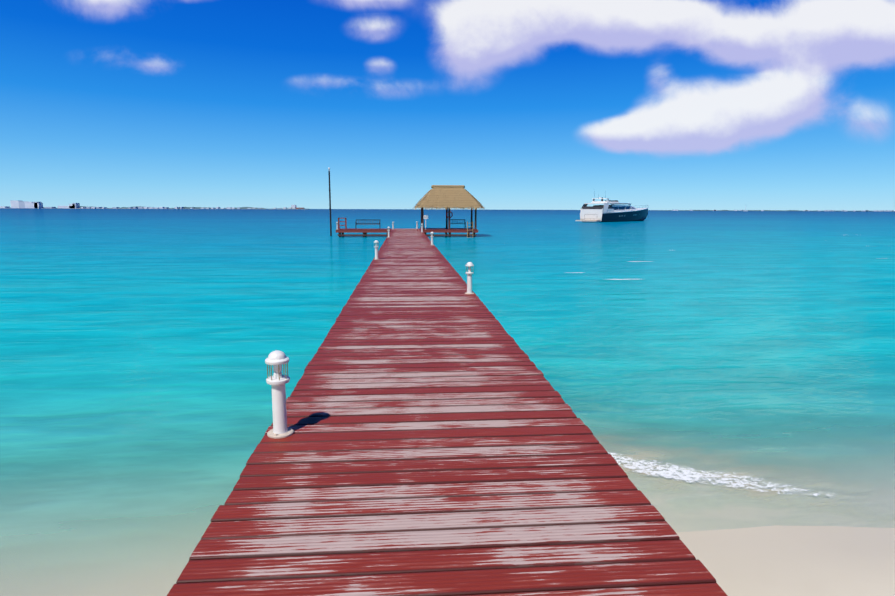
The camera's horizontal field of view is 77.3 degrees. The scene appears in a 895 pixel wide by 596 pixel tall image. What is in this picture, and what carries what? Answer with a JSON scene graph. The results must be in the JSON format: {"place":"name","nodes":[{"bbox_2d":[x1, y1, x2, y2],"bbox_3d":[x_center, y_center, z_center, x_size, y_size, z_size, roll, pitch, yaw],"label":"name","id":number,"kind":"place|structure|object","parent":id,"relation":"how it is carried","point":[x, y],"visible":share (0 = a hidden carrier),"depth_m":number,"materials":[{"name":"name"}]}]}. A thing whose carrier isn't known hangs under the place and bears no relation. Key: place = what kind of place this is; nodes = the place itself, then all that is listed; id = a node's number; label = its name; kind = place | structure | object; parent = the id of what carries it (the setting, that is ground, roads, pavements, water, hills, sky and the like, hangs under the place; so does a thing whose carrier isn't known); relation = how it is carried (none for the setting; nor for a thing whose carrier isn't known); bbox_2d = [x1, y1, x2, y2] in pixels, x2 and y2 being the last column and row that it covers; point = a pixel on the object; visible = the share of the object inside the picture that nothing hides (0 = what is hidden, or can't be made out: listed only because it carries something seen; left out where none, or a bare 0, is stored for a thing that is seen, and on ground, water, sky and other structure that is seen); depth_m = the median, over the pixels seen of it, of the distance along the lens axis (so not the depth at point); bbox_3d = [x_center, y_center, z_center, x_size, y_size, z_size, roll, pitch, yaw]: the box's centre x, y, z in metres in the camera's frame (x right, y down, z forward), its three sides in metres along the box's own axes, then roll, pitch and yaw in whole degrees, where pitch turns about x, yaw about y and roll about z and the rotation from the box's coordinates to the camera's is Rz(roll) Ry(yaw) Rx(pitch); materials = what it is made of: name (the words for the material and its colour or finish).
{"place":"outdoors","nodes":[
{"label":"outdoors","id":0,"kind":"place"},
{"bbox_2d":[0,208,894,595],"bbox_3d":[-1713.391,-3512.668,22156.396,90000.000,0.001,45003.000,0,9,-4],"label":"sea water","id":1,"kind":"structure","parent":0,"point":[136,350],"depth_m":11.64,"materials":[{"name":"teal liquid"}]},
{"bbox_2d":[328,168,331,235],"bbox_3d":[-10.906,-7.414,52.163,0.171,9.298,0.180,0,9,-4],"label":"mooring pole","id":2,"kind":"object","parent":1,"relation":"in","point":[330,203],"visible":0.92,"depth_m":51.89,"materials":[{"name":"black metal"}]},
{"bbox_2d":[575,193,648,221],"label":"motor yacht","id":3,"kind":"object","parent":1,"relation":"on","point":[607,212],"visible":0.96,"depth_m":119.63,"materials":[{"name":"white plastic"}]},
{"bbox_3d":[-1.776,-0.426,27.165,12.840,3.933,57.950,0,9,-4],"label":"pier substructure","id":4,"kind":"object","parent":1,"relation":"in","visible":0},
{"bbox_2d":[336,230,477,236],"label":"platform frames","id":5,"kind":"structure","parent":4,"relation":"on","point":[364,232],"depth_m":50.82,"materials":[{"name":"brown wood"}]},
{"bbox_2d":[338,229,391,229],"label":"platform deck","id":6,"kind":"structure","parent":5,"relation":"on","point":[364,229],"depth_m":50.65,"materials":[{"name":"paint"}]},
{"bbox_2d":[338,218,346,228],"bbox_3d":[-9.666,-6.861,51.407,0.720,1.050,0.620,0,9,-4],"label":"ladder","id":7,"kind":"object","parent":6,"relation":"on","point":[345,225],"visible":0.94,"depth_m":51.13,"materials":[{"name":"metal"}]},
{"bbox_2d":[355,220,380,228],"bbox_3d":[-7.356,-6.809,51.708,2.300,0.870,0.515,0,9,-4],"label":"bench","id":8,"kind":"object","parent":6,"relation":"on","point":[370,223],"visible":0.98,"depth_m":51.84,"materials":[{"name":"black metal"}]},
{"bbox_2d":[167,229,726,595],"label":"pier deck","id":9,"kind":"structure","parent":4,"relation":"on","point":[441,440],"depth_m":3.77,"materials":[{"name":"paint"}]},
{"bbox_2d":[265,350,293,438],"bbox_3d":[-1.371,0.768,4.543,0.210,0.700,0.207,0,9,-4],"label":"bollard light","id":10,"kind":"object","parent":9,"relation":"on","point":[277,381],"visible":1,"depth_m":4.50,"materials":[{"name":"white paint"}]},
{"bbox_2d":[374,240,378,259],"bbox_3d":[-2.605,-1.763,20.496,0.210,0.700,0.207,0,9,-4],"label":"bollard light","id":11,"kind":"object","parent":9,"relation":"on","point":[376,247],"visible":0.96,"depth_m":20.46,"materials":[{"name":"white paint"}]},
{"bbox_2d":[430,232,433,244],"bbox_3d":[-0.789,-3.050,28.658,0.210,0.700,0.207,0,9,-4],"label":"bollard light","id":12,"kind":"object","parent":9,"relation":"on","point":[431,233],"visible":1,"depth_m":28.61,"materials":[{"name":"white paint"}]},
{"bbox_2d":[465,262,473,293],"bbox_3d":[0.483,-0.440,12.212,0.210,0.700,0.207,0,9,-4],"label":"bollard light","id":13,"kind":"object","parent":9,"relation":"on","point":[469,265],"visible":1,"depth_m":12.17,"materials":[{"name":"white paint"}]},
{"bbox_2d":[420,228,477,229],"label":"platform","id":14,"kind":"structure","parent":4,"relation":"on","point":[449,229],"depth_m":51.63,"materials":[{"name":"paint"}]},
{"bbox_2d":[421,205,480,228],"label":"support posts","id":15,"kind":"object","parent":14,"relation":"on","point":[447,218],"visible":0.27,"depth_m":51.83,"materials":[{"name":"brown wood"}]},
{"bbox_2d":[414,185,483,209],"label":"thatched roof","id":16,"kind":"structure","parent":15,"relation":"on","point":[446,196],"depth_m":51.40,"materials":[{"name":"beige wicker"}]},
{"bbox_2d":[450,219,465,227],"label":"bench","id":17,"kind":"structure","parent":14,"relation":"on","point":[457,221],"depth_m":54.47,"materials":[{"name":"black metal"}]},
{"bbox_2d":[0,429,894,595],"bbox_3d":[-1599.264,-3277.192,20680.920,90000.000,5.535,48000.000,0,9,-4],"label":"sand ground","id":18,"kind":"structure","parent":0,"point":[830,558],"depth_m":4.45,"materials":[{"name":"beige sand"}]},
{"bbox_2d":[0,200,894,210],"bbox_3d":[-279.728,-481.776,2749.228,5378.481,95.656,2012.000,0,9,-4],"label":"shoreline","id":19,"kind":"structure","parent":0,"point":[21,204],"depth_m":3380.48,"materials":[{"name":"beige"}]},
{"bbox_2d":[0,0,894,210],"label":"sky","id":20,"kind":"structure","parent":0,"point":[519,104],"materials":[{"name":"blue"}]}
]}

